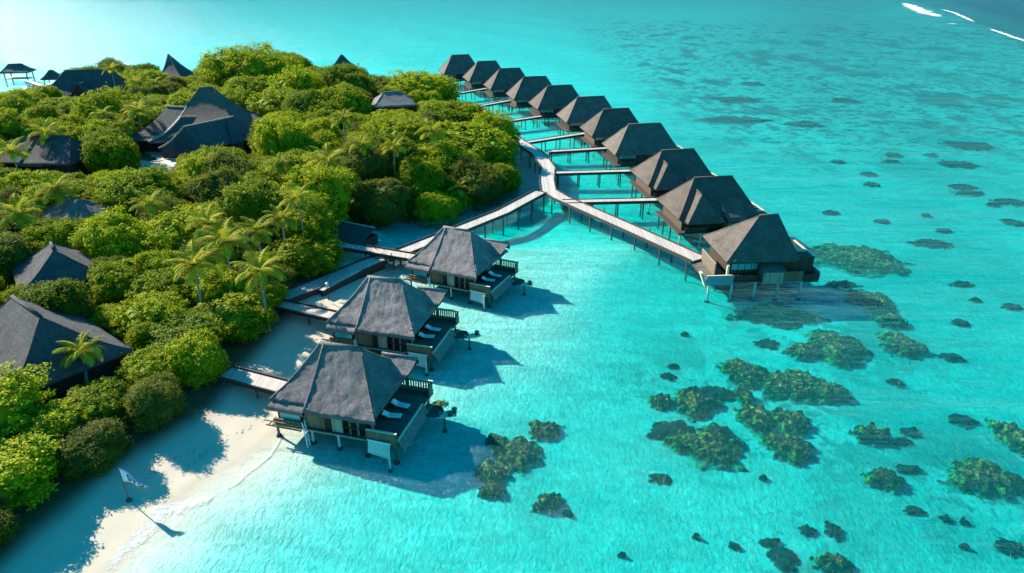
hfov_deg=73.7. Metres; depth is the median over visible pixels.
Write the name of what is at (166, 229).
broadleaf tree
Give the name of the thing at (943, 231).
reef patch
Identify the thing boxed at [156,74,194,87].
broadleaf tree
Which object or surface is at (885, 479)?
coral
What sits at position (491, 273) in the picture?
sun lounger
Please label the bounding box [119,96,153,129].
palm tree
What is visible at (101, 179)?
broadleaf tree
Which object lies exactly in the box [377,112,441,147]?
broadleaf tree
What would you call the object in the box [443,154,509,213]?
broadleaf tree
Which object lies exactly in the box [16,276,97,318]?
broadleaf tree
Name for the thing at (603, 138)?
window
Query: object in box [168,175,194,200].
broadleaf tree
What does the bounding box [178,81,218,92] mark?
broadleaf tree
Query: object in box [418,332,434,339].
sun lounger
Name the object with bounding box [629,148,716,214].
water villa
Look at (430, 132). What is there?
palm tree
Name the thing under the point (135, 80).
palm tree
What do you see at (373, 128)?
broadleaf tree
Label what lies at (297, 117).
broadleaf tree
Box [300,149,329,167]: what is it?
broadleaf tree
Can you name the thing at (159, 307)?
broadleaf tree
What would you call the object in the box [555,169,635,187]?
footbridge
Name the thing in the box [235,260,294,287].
broadleaf tree
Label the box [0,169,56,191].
broadleaf tree
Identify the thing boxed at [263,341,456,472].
thatched villa
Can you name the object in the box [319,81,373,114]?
broadleaf tree
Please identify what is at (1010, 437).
coral
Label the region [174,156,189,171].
broadleaf tree
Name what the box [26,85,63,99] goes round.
broadleaf tree
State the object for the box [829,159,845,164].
reef patch
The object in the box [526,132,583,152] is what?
footbridge
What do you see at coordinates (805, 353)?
coral
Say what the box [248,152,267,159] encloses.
broadleaf tree
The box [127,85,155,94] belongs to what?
broadleaf tree
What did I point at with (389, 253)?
footbridge
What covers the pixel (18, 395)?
broadleaf tree
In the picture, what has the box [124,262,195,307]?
broadleaf tree
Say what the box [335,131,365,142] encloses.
broadleaf tree
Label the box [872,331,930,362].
coral
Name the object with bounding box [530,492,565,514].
coral
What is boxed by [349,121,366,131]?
broadleaf tree
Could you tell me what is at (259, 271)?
palm tree
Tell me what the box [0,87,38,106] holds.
broadleaf tree
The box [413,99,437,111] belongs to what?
broadleaf tree
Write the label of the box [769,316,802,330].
reef patch
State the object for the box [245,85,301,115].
broadleaf tree
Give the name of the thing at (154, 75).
broadleaf tree
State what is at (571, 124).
window
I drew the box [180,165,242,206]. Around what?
broadleaf tree
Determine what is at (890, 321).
coral
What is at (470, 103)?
broadleaf tree
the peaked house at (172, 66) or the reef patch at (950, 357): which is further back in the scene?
the peaked house at (172, 66)
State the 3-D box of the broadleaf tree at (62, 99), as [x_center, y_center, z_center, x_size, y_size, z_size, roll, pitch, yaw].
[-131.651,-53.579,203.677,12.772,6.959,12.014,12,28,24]
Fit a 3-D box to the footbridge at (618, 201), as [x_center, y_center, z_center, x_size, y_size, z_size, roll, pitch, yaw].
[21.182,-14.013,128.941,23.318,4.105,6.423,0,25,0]
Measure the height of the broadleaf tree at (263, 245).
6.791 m
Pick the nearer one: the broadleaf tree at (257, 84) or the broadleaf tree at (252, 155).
the broadleaf tree at (252, 155)
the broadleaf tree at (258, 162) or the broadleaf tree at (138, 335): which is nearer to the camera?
the broadleaf tree at (138, 335)
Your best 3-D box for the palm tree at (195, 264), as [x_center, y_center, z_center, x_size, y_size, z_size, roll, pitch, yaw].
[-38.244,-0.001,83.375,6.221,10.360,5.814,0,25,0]
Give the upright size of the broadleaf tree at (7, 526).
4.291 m
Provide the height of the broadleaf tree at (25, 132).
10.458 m
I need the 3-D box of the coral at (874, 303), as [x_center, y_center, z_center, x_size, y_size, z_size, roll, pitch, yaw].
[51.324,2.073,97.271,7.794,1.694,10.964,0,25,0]
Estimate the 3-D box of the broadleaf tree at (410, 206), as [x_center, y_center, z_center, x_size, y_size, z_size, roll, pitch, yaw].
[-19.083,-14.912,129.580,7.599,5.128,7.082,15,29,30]
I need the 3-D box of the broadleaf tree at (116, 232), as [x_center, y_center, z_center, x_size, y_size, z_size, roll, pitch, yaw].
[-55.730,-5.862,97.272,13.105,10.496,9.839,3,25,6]
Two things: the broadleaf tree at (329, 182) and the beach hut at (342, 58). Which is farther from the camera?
the beach hut at (342, 58)
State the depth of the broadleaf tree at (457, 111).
166.57 m
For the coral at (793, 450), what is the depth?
66.83 m
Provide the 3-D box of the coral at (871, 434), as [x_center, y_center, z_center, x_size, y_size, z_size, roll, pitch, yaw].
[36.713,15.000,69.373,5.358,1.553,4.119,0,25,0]
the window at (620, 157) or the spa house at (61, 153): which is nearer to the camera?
the spa house at (61, 153)
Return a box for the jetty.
[24,80,49,87]
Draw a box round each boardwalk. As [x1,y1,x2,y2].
[285,255,387,300]
[383,189,546,265]
[458,99,701,280]
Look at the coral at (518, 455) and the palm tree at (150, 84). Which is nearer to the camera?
the coral at (518, 455)
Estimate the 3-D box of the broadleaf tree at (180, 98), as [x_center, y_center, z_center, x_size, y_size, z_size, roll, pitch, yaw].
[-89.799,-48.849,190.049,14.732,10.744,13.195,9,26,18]
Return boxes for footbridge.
[216,365,288,398]
[273,299,337,324]
[338,241,415,269]
[452,79,471,89]
[457,87,499,100]
[480,99,522,112]
[510,114,559,129]
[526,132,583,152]
[547,147,606,163]
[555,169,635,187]
[562,197,658,220]
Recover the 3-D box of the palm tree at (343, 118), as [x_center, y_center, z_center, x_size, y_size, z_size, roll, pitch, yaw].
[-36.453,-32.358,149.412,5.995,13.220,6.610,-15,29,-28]
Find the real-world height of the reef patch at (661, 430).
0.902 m
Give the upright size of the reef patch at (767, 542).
0.798 m
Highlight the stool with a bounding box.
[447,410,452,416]
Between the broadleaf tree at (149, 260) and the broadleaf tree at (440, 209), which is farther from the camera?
the broadleaf tree at (440, 209)
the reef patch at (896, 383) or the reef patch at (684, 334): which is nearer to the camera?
the reef patch at (896, 383)
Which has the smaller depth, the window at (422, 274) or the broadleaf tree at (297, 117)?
the window at (422, 274)
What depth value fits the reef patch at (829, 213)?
132.68 m
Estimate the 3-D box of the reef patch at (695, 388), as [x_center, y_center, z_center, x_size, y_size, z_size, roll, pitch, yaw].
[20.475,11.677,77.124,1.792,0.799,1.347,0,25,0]
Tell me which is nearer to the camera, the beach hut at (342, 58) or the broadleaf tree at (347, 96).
the broadleaf tree at (347, 96)
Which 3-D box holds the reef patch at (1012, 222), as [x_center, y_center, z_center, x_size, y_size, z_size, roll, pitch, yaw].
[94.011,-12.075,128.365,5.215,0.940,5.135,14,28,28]
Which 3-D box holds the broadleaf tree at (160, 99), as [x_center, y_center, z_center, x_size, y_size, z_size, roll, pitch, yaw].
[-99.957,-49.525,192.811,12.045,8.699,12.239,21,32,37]
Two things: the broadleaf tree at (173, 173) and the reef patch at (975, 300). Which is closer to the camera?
the reef patch at (975, 300)
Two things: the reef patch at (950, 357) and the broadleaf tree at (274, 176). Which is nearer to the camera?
the reef patch at (950, 357)
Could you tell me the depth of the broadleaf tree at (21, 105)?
174.94 m
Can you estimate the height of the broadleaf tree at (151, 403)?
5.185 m
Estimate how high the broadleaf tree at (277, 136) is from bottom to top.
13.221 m
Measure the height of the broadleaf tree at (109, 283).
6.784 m
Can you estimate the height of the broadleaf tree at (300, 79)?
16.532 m
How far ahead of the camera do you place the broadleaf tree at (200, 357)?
72.57 m
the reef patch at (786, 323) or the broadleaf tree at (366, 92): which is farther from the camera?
the broadleaf tree at (366, 92)
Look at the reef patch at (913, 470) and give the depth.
64.68 m
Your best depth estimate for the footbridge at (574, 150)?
165.23 m
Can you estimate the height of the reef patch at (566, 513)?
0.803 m
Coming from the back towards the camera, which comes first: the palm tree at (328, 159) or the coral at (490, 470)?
the palm tree at (328, 159)
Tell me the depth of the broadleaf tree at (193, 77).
238.45 m
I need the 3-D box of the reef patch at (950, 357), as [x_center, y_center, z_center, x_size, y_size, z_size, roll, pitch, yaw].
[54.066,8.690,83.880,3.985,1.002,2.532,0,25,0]
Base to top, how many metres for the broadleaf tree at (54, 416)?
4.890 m
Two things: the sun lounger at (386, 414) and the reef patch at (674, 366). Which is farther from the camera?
the reef patch at (674, 366)
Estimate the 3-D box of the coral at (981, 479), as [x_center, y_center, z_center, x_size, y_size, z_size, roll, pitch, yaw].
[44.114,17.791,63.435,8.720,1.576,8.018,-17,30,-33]
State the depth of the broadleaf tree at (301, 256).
99.12 m
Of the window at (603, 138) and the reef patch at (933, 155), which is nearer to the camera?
the window at (603, 138)
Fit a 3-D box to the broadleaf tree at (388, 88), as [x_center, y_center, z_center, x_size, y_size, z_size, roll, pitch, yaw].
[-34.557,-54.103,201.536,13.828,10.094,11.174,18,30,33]
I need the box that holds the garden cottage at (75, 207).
[37,195,111,219]
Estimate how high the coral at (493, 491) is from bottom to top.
1.304 m
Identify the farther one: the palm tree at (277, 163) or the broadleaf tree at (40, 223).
the palm tree at (277, 163)
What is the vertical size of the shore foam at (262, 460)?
0.006 m
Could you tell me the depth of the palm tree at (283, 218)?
98.48 m
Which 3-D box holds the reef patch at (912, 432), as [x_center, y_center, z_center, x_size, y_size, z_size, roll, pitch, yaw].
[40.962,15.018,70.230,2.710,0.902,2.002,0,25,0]
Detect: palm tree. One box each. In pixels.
[0,136,32,171]
[0,193,46,231]
[27,117,64,144]
[30,171,80,204]
[52,330,103,383]
[86,106,118,121]
[99,61,122,89]
[107,115,135,134]
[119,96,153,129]
[126,76,143,93]
[129,189,170,218]
[141,76,164,89]
[161,240,222,304]
[183,204,228,251]
[195,217,252,269]
[224,181,254,206]
[230,246,286,331]
[233,214,279,257]
[260,41,273,51]
[260,150,293,184]
[262,205,297,243]
[275,180,316,233]
[303,144,350,169]
[330,107,355,142]
[332,169,356,215]
[346,132,374,154]
[379,136,408,178]
[414,119,449,149]
[444,177,469,197]
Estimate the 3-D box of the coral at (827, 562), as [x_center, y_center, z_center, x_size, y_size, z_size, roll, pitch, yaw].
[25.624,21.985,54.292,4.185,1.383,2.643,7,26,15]
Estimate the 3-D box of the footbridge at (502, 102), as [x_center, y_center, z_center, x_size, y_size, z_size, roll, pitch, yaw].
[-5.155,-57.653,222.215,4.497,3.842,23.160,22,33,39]
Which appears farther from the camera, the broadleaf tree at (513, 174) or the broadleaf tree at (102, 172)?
the broadleaf tree at (513, 174)
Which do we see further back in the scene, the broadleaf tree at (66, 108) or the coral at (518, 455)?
the broadleaf tree at (66, 108)
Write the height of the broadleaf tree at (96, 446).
4.325 m
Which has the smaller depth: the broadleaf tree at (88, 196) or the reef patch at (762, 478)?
the reef patch at (762, 478)
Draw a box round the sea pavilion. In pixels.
[0,63,35,86]
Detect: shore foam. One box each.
[110,496,209,567]
[236,437,280,482]
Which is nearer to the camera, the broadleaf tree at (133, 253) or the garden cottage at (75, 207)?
the broadleaf tree at (133, 253)
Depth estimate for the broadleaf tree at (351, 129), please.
160.72 m
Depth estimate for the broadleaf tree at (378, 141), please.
138.62 m
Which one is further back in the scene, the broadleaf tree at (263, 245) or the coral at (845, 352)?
the broadleaf tree at (263, 245)
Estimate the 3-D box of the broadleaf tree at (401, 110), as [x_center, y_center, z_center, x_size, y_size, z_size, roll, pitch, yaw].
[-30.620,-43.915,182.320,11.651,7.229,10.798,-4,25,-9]
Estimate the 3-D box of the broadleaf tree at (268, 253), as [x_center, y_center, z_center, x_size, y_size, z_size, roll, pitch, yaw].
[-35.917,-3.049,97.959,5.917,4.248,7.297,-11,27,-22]
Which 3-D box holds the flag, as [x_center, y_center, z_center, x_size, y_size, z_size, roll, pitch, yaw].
[-31.944,17.150,57.791,2.786,3.703,0.559,9,27,19]
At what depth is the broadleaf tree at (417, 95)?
203.06 m
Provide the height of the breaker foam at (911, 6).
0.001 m
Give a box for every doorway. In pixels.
[324,418,332,430]
[372,335,378,346]
[443,275,447,284]
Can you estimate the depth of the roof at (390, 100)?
189.14 m
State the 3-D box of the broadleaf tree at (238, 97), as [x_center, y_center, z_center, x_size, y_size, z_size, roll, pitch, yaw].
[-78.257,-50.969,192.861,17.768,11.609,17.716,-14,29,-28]
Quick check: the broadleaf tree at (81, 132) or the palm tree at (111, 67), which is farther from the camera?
the palm tree at (111, 67)
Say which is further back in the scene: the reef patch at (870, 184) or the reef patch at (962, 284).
the reef patch at (870, 184)
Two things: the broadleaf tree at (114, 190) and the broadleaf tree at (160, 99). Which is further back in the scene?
the broadleaf tree at (160, 99)
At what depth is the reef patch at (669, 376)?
79.35 m
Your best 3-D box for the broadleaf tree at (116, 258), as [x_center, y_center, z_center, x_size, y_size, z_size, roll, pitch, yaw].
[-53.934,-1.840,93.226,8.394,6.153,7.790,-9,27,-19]
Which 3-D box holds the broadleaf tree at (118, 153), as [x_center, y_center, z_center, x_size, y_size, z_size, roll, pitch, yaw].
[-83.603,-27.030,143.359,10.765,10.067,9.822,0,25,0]
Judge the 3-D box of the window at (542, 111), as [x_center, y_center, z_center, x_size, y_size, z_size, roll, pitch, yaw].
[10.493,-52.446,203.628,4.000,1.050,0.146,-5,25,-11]
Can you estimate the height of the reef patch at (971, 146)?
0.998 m
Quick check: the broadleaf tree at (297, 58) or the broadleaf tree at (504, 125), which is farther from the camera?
the broadleaf tree at (297, 58)
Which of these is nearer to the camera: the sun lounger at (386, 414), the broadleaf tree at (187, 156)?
the sun lounger at (386, 414)
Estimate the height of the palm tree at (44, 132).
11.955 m
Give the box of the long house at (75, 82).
[51,69,130,97]
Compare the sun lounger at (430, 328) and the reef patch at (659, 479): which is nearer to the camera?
the reef patch at (659, 479)
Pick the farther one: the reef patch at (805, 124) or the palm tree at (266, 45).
the palm tree at (266, 45)
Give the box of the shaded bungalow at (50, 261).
[11,241,96,291]
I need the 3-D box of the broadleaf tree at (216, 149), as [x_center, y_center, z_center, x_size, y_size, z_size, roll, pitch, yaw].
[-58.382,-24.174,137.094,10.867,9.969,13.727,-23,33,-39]
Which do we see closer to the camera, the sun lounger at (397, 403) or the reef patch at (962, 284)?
the sun lounger at (397, 403)
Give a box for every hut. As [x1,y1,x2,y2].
[40,70,59,85]
[330,54,351,66]
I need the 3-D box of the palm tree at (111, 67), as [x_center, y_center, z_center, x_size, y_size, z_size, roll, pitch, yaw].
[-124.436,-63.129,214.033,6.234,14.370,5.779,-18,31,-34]
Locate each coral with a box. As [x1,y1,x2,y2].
[432,400,448,406]
[473,456,513,486]
[475,480,506,500]
[484,433,507,449]
[492,434,544,476]
[528,419,564,441]
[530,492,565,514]
[647,392,673,411]
[662,422,748,471]
[670,388,726,422]
[714,357,770,390]
[732,386,755,402]
[732,400,775,436]
[752,431,818,468]
[760,369,828,405]
[770,407,813,436]
[780,343,820,362]
[801,328,873,370]
[807,242,916,278]
[808,551,855,572]
[813,379,856,405]
[842,288,897,316]
[846,421,894,448]
[859,467,906,494]
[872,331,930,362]
[873,313,908,329]
[936,455,1023,502]
[983,417,1023,457]
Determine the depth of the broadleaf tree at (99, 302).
86.50 m
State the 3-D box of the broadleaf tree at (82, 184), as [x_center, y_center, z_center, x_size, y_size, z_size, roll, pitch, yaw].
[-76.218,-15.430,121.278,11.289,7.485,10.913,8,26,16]
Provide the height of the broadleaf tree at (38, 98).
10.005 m
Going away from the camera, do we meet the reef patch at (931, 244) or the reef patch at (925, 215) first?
the reef patch at (931, 244)
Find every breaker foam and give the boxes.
[903,3,939,16]
[946,10,970,19]
[991,29,1023,40]
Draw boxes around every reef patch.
[561,509,573,518]
[617,551,626,558]
[645,419,695,441]
[647,473,671,485]
[659,372,676,381]
[666,363,679,369]
[680,331,688,336]
[687,385,698,392]
[689,115,774,124]
[691,533,701,541]
[697,386,736,403]
[709,97,764,103]
[725,303,831,325]
[728,541,741,551]
[740,82,758,85]
[750,82,765,85]
[753,338,779,349]
[757,537,780,547]
[758,474,767,482]
[766,546,800,572]
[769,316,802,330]
[781,120,825,127]
[797,524,817,537]
[822,210,840,215]
[823,520,842,542]
[825,279,863,289]
[829,97,865,104]
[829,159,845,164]
[858,171,879,176]
[863,181,880,186]
[873,219,890,224]
[879,159,901,163]
[883,152,904,157]
[885,378,904,387]
[888,437,912,446]
[892,464,923,475]
[898,426,922,438]
[901,239,954,249]
[902,505,926,515]
[920,213,932,217]
[921,153,938,157]
[933,352,966,362]
[934,159,983,169]
[934,228,953,233]
[936,141,999,150]
[937,514,953,524]
[945,183,981,189]
[946,280,974,287]
[947,413,980,429]
[948,318,970,327]
[949,189,985,196]
[957,543,969,550]
[958,516,970,526]
[967,297,982,302]
[984,202,1002,207]
[988,198,1023,207]
[991,536,1023,558]
[998,218,1023,226]
[999,303,1022,311]
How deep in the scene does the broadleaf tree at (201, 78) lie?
225.61 m
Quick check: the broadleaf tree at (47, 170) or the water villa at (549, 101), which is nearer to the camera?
the broadleaf tree at (47, 170)
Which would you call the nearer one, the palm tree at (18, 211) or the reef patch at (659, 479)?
the reef patch at (659, 479)
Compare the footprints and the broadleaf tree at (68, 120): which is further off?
the broadleaf tree at (68, 120)
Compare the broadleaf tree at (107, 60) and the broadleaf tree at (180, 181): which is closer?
the broadleaf tree at (180, 181)
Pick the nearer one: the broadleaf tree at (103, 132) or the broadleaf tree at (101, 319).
the broadleaf tree at (101, 319)
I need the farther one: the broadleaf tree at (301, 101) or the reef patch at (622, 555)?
the broadleaf tree at (301, 101)
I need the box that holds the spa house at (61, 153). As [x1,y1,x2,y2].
[0,134,93,177]
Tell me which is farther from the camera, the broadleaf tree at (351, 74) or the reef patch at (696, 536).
the broadleaf tree at (351, 74)
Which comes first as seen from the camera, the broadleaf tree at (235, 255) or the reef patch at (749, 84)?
the broadleaf tree at (235, 255)
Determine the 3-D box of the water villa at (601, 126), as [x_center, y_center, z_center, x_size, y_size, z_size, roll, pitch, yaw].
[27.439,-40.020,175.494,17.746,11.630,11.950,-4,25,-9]
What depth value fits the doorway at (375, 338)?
79.83 m
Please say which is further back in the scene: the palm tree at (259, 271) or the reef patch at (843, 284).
the reef patch at (843, 284)
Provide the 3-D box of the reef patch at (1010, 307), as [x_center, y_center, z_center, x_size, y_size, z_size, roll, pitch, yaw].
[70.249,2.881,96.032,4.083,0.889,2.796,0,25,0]
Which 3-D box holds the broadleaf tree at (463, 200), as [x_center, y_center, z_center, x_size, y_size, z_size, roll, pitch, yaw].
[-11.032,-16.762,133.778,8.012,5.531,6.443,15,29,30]
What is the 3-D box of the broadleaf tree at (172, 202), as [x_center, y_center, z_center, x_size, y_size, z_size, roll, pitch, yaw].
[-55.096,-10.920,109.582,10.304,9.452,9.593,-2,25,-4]
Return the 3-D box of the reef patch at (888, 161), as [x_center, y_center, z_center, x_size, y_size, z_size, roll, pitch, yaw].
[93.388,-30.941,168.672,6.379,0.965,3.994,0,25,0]
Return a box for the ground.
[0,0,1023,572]
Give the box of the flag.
[118,468,147,502]
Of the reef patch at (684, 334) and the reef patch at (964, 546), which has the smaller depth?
the reef patch at (964, 546)
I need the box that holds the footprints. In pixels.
[145,365,265,482]
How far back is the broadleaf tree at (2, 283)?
87.75 m
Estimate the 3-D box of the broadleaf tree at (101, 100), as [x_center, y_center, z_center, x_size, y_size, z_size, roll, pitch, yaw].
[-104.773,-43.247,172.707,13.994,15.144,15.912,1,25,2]
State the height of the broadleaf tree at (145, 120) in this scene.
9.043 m
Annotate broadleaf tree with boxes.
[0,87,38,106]
[0,94,33,117]
[0,104,33,140]
[0,137,19,151]
[0,166,18,177]
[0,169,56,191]
[0,183,24,205]
[0,203,47,235]
[0,230,35,292]
[0,276,8,291]
[0,282,22,304]
[0,355,55,442]
[0,397,94,443]
[0,427,64,514]
[0,493,24,549]
[15,104,60,119]
[16,117,63,140]
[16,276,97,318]
[17,179,79,213]
[19,220,81,253]
[21,88,48,100]
[24,169,58,177]
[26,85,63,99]
[29,215,82,226]
[32,93,42,103]
[37,97,70,110]
[48,113,92,129]
[48,124,82,138]
[49,414,133,481]
[51,95,82,102]
[51,171,88,182]
[55,101,75,114]
[59,64,95,74]
[63,178,102,199]
[63,376,128,425]
[66,203,153,257]
[68,82,127,118]
[72,118,127,141]
[76,189,99,200]
[76,212,106,227]
[78,134,141,174]
[81,126,130,153]
[83,112,139,147]
[83,169,112,183]
[85,258,145,307]
[86,163,185,220]
[87,293,103,310]
[87,303,128,341]
[88,252,132,267]
[89,170,136,186]
[94,56,130,73]
[99,86,145,103]
[108,288,190,339]
[114,347,185,391]
[117,69,143,79]
[118,370,189,433]
[121,67,169,91]
[121,99,164,115]
[123,320,165,353]
[124,62,160,73]
[124,242,164,260]
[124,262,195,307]
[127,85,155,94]
[127,105,165,130]
[131,247,186,278]
[137,81,187,97]
[137,193,191,221]
[140,204,232,251]
[144,92,170,100]
[144,310,224,350]
[146,96,166,105]
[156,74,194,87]
[163,328,231,390]
[164,90,194,108]
[167,168,182,183]
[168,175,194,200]
[172,234,246,270]
[174,149,205,166]
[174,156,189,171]
[174,200,217,217]
[177,152,218,181]
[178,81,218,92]
[179,264,246,308]
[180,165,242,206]
[181,75,197,80]
[185,307,207,318]
[188,284,278,343]
[191,142,250,160]
[192,67,198,76]
[196,42,295,86]
[196,61,213,77]
[197,73,223,84]
[201,147,258,179]
[211,175,287,251]
[212,226,275,268]
[217,74,273,96]
[218,84,260,108]
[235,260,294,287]
[236,167,289,188]
[242,250,278,264]
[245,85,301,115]
[246,124,260,152]
[246,277,289,308]
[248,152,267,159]
[249,139,259,152]
[250,155,272,161]
[251,112,294,128]
[251,114,311,156]
[251,158,271,169]
[258,152,320,179]
[265,63,325,94]
[268,108,306,123]
[268,232,353,278]
[269,191,340,251]
[271,162,356,227]
[272,55,307,68]
[277,146,313,156]
[278,56,304,70]
[279,51,312,65]
[280,88,326,116]
[297,128,343,154]
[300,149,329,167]
[301,99,343,116]
[302,116,342,135]
[304,108,350,129]
[307,66,324,70]
[315,65,328,73]
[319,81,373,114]
[320,62,375,89]
[325,131,396,182]
[331,166,363,187]
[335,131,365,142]
[337,86,373,109]
[337,126,361,135]
[345,176,412,229]
[347,112,368,124]
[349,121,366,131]
[358,109,408,132]
[360,114,406,139]
[362,108,404,123]
[363,86,377,115]
[369,74,391,82]
[369,131,418,178]
[373,85,386,90]
[374,79,394,85]
[377,86,407,95]
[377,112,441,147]
[382,69,462,100]
[385,108,407,113]
[393,155,449,198]
[404,197,419,223]
[406,89,445,102]
[412,190,461,228]
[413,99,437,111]
[413,109,449,127]
[413,136,480,182]
[416,99,494,123]
[436,120,518,165]
[441,100,472,104]
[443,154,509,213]
[443,188,474,216]
[471,107,521,155]
[484,162,522,199]
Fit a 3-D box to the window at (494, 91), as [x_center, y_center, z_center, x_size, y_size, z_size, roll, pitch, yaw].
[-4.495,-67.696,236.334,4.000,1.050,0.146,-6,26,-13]
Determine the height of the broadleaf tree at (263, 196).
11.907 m
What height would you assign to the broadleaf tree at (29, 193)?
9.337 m
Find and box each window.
[279,412,301,421]
[334,332,352,339]
[413,270,427,277]
[493,90,504,92]
[541,110,553,112]
[570,123,583,125]
[595,137,609,140]
[619,156,635,158]
[731,263,758,269]
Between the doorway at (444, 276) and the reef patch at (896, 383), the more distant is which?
the doorway at (444, 276)
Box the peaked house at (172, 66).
[162,54,194,76]
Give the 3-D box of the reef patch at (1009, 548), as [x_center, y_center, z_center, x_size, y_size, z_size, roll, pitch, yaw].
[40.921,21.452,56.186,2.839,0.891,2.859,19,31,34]
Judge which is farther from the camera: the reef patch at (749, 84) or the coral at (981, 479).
the reef patch at (749, 84)
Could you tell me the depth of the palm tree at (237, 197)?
104.33 m
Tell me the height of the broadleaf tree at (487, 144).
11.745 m
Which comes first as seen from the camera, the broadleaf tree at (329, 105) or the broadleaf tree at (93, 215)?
the broadleaf tree at (93, 215)
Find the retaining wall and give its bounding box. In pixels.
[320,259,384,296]
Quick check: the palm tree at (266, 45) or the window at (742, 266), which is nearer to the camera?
the window at (742, 266)
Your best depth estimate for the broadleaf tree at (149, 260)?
89.88 m
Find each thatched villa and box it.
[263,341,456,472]
[321,275,480,375]
[402,226,532,311]
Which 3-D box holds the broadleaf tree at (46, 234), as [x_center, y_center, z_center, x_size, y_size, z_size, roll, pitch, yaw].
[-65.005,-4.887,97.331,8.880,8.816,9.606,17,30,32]
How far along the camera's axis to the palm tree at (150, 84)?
204.79 m
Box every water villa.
[438,54,474,78]
[463,60,500,95]
[483,67,524,104]
[506,76,551,115]
[528,84,578,126]
[556,96,611,141]
[580,108,638,157]
[601,123,682,178]
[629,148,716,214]
[655,175,767,250]
[691,214,820,302]
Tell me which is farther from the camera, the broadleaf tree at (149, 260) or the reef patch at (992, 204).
the reef patch at (992, 204)
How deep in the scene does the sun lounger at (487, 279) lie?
96.52 m
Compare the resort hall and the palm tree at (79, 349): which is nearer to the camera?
the palm tree at (79, 349)
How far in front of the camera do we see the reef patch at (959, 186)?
148.11 m
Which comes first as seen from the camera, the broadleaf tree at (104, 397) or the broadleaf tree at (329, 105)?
the broadleaf tree at (104, 397)
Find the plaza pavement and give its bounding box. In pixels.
[135,143,175,171]
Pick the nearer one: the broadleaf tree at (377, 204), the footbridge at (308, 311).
the footbridge at (308, 311)
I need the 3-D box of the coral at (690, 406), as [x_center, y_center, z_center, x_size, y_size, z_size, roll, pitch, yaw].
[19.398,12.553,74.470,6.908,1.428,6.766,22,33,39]
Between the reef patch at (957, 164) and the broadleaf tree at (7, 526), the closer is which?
the broadleaf tree at (7, 526)
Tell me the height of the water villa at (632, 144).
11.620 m
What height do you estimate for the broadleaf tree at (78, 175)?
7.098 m
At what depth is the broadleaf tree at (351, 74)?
201.79 m
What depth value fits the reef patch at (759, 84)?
280.11 m
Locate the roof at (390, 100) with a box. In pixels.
[370,91,417,112]
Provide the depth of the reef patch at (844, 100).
243.84 m
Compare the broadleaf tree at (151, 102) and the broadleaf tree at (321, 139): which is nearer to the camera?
the broadleaf tree at (321, 139)
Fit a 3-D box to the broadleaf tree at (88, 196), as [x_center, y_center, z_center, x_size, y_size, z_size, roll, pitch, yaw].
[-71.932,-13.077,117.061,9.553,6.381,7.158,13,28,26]
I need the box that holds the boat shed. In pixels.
[331,220,382,244]
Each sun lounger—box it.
[382,410,402,419]
[391,399,410,409]
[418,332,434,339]
[425,324,441,332]
[481,276,494,281]
[488,271,501,278]
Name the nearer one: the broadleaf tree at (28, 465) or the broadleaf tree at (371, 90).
the broadleaf tree at (28, 465)
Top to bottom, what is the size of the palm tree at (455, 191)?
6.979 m
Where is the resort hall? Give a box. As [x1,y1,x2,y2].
[128,86,263,158]
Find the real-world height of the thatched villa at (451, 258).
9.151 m
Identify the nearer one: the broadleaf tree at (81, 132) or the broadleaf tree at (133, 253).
the broadleaf tree at (133, 253)
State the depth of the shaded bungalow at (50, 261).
88.38 m
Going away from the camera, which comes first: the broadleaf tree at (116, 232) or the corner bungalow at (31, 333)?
the corner bungalow at (31, 333)
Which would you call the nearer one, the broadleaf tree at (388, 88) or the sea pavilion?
the broadleaf tree at (388, 88)
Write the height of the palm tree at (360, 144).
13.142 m
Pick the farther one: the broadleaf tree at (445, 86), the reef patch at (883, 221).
the broadleaf tree at (445, 86)
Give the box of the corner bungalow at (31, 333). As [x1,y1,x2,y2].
[0,295,134,403]
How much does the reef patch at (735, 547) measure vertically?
0.772 m
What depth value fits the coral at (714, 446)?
67.03 m

